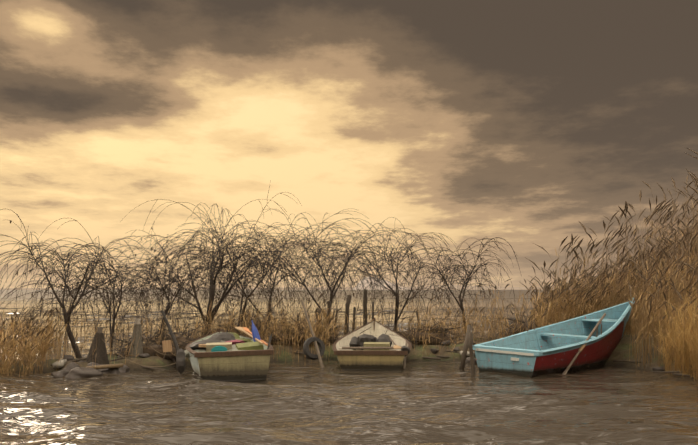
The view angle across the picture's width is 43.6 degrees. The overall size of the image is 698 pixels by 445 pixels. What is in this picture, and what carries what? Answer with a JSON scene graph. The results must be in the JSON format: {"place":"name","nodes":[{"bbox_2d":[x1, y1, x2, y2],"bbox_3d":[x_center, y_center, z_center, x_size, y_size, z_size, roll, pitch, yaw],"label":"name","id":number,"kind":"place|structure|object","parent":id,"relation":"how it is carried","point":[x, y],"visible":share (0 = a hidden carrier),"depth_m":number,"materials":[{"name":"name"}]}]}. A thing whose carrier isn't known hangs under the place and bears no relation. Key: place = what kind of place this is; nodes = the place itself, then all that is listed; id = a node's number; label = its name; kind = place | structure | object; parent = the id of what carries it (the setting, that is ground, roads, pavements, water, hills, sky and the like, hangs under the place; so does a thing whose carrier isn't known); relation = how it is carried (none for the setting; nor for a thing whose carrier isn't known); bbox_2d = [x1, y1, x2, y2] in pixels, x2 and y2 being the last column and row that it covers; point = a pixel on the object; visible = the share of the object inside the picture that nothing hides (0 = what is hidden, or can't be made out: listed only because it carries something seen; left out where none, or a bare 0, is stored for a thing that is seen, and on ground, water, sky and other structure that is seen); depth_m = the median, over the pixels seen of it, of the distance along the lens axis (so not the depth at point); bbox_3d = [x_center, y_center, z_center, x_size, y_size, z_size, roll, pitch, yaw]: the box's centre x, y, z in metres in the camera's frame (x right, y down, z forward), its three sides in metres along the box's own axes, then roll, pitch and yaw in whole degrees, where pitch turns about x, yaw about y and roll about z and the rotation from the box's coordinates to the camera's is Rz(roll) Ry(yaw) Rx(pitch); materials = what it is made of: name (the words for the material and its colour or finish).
{"place":"outdoors","nodes":[
{"label":"outdoors","id":0,"kind":"place"},
{"bbox_2d":[0,277,575,289],"bbox_3d":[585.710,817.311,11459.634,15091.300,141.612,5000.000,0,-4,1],"label":"hills","id":1,"kind":"structure","parent":0,"point":[366,284],"depth_m":13915.50,"materials":[{"name":"grey"}]},
{"bbox_2d":[116,321,537,359],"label":"brush heaps","id":2,"kind":"object","parent":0,"point":[150,351],"visible":0.08,"depth_m":19.66,"materials":[{"name":"brown plant"}]},
{"bbox_2d":[0,290,697,444],"bbox_3d":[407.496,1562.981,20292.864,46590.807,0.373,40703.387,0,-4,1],"label":"lake water","id":3,"kind":"structure","parent":0,"point":[309,402],"depth_m":11.84,"materials":[{"name":"brown liquid"}]},
{"bbox_2d":[161,310,273,382],"bbox_3d":[-2.591,2.295,16.836,1.982,1.374,4.741,-1,-4,-12],"label":"boat","id":4,"kind":"object","parent":3,"relation":"on","point":[219,355],"visible":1,"depth_m":14.66,"materials":[{"name":"grey wood"}]},
{"bbox_2d":[301,300,411,370],"bbox_3d":[0.202,2.499,18.854,2.262,1.688,5.043,0,-4,2],"label":"boat","id":5,"kind":"object","parent":3,"relation":"on","point":[373,347],"visible":0.94,"depth_m":17.25,"materials":[{"name":"brown wood"}]},
{"bbox_2d":[111,299,638,366],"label":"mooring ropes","id":6,"kind":"object","parent":3,"relation":"on","point":[188,357],"visible":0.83,"depth_m":15.85,"materials":[{"name":"brown fabric"}]},
{"bbox_2d":[469,332,474,375],"bbox_3d":[2.214,2.709,15.631,0.120,1.501,0.090,2,-5,-21],"label":"wooden post","id":7,"kind":"object","parent":3,"relation":"in","point":[472,362],"visible":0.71,"depth_m":15.63,"materials":[{"name":"brown wood"}]},
{"bbox_2d":[459,325,502,368],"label":"leaning stakes","id":8,"kind":"object","parent":3,"relation":"in","point":[464,355],"visible":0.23,"depth_m":17.02,"materials":[{"name":"brown wood"}]},
{"bbox_2d":[473,298,634,377],"bbox_3d":[4.631,2.334,17.740,1.639,1.293,5.606,-1,-1,41],"label":"rowboat","id":9,"kind":"object","parent":3,"relation":"on","point":[548,349],"visible":0.9,"depth_m":16.96,"materials":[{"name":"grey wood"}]},
{"bbox_2d":[562,313,605,374],"bbox_3d":[4.279,2.385,16.184,0.120,1.354,2.344,-4,-6,40],"label":"oar","id":10,"kind":"object","parent":9,"relation":"on","point":[581,348],"visible":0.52,"depth_m":16.23,"materials":[{"name":"grey wood"}]},
{"bbox_2d":[0,0,697,287],"label":"sky","id":11,"kind":"structure","parent":0,"point":[522,123],"materials":[{"name":"beige"}]},
{"bbox_2d":[1,330,697,380],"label":"shore bank","id":12,"kind":"structure","parent":0,"point":[622,350],"depth_m":17.92,"materials":[{"name":"brown soil"}]},
{"bbox_2d":[0,307,72,376],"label":"reeds","id":13,"kind":"object","parent":12,"relation":"on","point":[8,353],"visible":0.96,"depth_m":16.11,"materials":[{"name":"brown plant"}]},
{"bbox_2d":[0,209,170,379],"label":"tree","id":14,"kind":"object","parent":12,"relation":"on","point":[67,316],"visible":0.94,"depth_m":17.32,"materials":[{"name":"brown plant"}]},
{"bbox_2d":[51,360,128,378],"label":"rocks","id":15,"kind":"object","parent":12,"relation":"on","point":[72,370],"visible":0.62,"depth_m":15.49,"materials":[{"name":"grey stone"}]},
{"bbox_2d":[86,327,108,364],"bbox_3d":[-4.779,2.597,16.502,0.540,1.220,0.366,0,-4,1],"label":"net post","id":16,"kind":"object","parent":12,"relation":"on","point":[100,351],"visible":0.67,"depth_m":16.48,"materials":[{"name":"brown wood"}]},
{"bbox_2d":[43,246,178,353],"bbox_3d":[-5.115,1.842,18.848,2.620,2.687,2.815,3,-5,-32],"label":"tree","id":17,"kind":"object","parent":12,"relation":"on","point":[114,307],"visible":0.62,"depth_m":18.68,"materials":[{"name":"brown plant"}]},
{"bbox_2d":[129,319,142,357],"bbox_3d":[-4.275,2.610,17.497,0.327,1.346,0.239,-1,-5,15],"label":"tree stump","id":18,"kind":"object","parent":12,"relation":"on","point":[137,329],"visible":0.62,"depth_m":17.47,"materials":[{"name":"brown wood"}]},
{"bbox_2d":[93,228,236,346],"bbox_3d":[-4.185,1.649,19.784,3.186,3.218,3.286,1,-5,-18],"label":"tree","id":19,"kind":"object","parent":12,"relation":"on","point":[174,280],"visible":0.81,"depth_m":19.54,"materials":[{"name":"brown plant"}]},
{"bbox_2d":[0,305,344,370],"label":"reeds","id":20,"kind":"object","parent":12,"relation":"on","point":[121,332],"depth_m":23.09,"materials":[{"name":"brown plant"}]},
{"bbox_2d":[82,180,336,351],"bbox_3d":[-3.020,1.559,21.148,5.580,5.066,6.142,-3,-6,37],"label":"tree","id":21,"kind":"object","parent":12,"relation":"on","point":[214,283],"visible":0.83,"depth_m":20.65,"materials":[{"name":"brown plant"}]},
{"bbox_2d":[176,239,332,331],"bbox_3d":[-2.279,1.918,22.017,3.988,3.028,3.395,2,-5,-20],"label":"tree","id":22,"kind":"object","parent":12,"relation":"on","point":[265,285],"visible":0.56,"depth_m":21.78,"materials":[{"name":"brown plant"}]},
{"bbox_2d":[165,203,348,333],"bbox_3d":[-2.140,1.602,21.901,4.358,3.978,4.637,0,-4,1],"label":"tree","id":23,"kind":"object","parent":12,"relation":"on","point":[276,261],"visible":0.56,"depth_m":21.52,"materials":[{"name":"brown plant"}]},
{"bbox_2d":[315,308,321,328],"bbox_3d":[-0.744,2.763,21.026,0.199,1.393,0.165,2,-5,-21],"label":"post","id":24,"kind":"object","parent":12,"relation":"on","point":[320,310],"visible":0.15,"depth_m":21.00,"materials":[{"name":"brown wood"}]},
{"bbox_2d":[213,209,425,337],"bbox_3d":[-0.775,1.711,22.622,5.447,3.978,5.127,0,-4,1],"label":"tree","id":25,"kind":"object","parent":12,"relation":"on","point":[332,271],"visible":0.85,"depth_m":21.96,"materials":[{"name":"brown plant"}]},
{"bbox_2d":[327,300,330,333],"bbox_3d":[-0.521,2.773,21.828,0.136,1.652,0.134,-2,-5,24],"label":"post","id":26,"kind":"object","parent":12,"relation":"on","point":[329,310],"visible":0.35,"depth_m":21.84,"materials":[{"name":"brown wood"}]},
{"bbox_2d":[106,297,586,361],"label":"brush heap sticks","id":27,"kind":"object","parent":12,"relation":"on","point":[163,338],"visible":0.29,"depth_m":19.68,"materials":[{"name":"brown wood"}]},
{"bbox_2d":[344,295,351,334],"bbox_3d":[-0.037,2.631,21.422,0.193,1.714,0.134,-1,-5,17],"label":"post","id":28,"kind":"object","parent":12,"relation":"on","point":[346,332],"visible":0.46,"depth_m":21.42,"materials":[{"name":"brown wood"}]},
{"bbox_2d":[352,307,355,330],"bbox_3d":[0.126,3.093,22.394,0.132,1.858,0.089,2,-5,-20],"label":"post","id":29,"kind":"object","parent":12,"relation":"on","point":[354,312],"visible":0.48,"depth_m":22.40,"materials":[{"name":"brown wood"}]},
{"bbox_2d":[191,302,523,357],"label":"bank weeds","id":30,"kind":"object","parent":12,"relation":"on","point":[487,336],"visible":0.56,"depth_m":19.77,"materials":[{"name":"brown plant"}]},
{"bbox_2d":[363,289,366,325],"bbox_3d":[0.381,2.580,21.726,0.154,1.861,0.130,-2,-5,24],"label":"post","id":31,"kind":"object","parent":12,"relation":"on","point":[364,308],"visible":0.5,"depth_m":21.73,"materials":[{"name":"brown wood"}]},
{"bbox_2d":[50,340,695,376],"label":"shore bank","id":32,"kind":"structure","parent":12,"relation":"on","point":[63,362],"depth_m":16.85,"materials":[{"name":"brown soil"}]},
{"bbox_2d":[303,226,486,337],"bbox_3d":[1.127,1.817,21.710,4.587,3.673,4.460,0,-4,1],"label":"tree","id":33,"kind":"object","parent":12,"relation":"on","point":[397,300],"visible":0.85,"depth_m":21.83,"materials":[{"name":"brown plant"}]},
{"bbox_2d":[197,266,616,360],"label":"reed bank","id":34,"kind":"structure","parent":12,"relation":"on","point":[532,317],"depth_m":20.27,"materials":[{"name":"brown plant"}]},
{"bbox_2d":[397,237,521,332],"bbox_3d":[2.703,1.679,21.090,3.087,2.655,3.744,0,-4,1],"label":"tree","id":35,"kind":"object","parent":12,"relation":"on","point":[463,280],"visible":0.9,"depth_m":21.18,"materials":[{"name":"brown plant"}]},
{"bbox_2d":[520,147,697,373],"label":"reed bed","id":36,"kind":"object","parent":12,"relation":"on","point":[673,278],"visible":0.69,"depth_m":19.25,"materials":[{"name":"brown plant"}]},
{"bbox_2d":[643,272,697,379],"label":"reeds","id":37,"kind":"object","parent":12,"relation":"on","point":[692,337],"depth_m":15.50,"materials":[{"name":"brown plant"}]}
]}

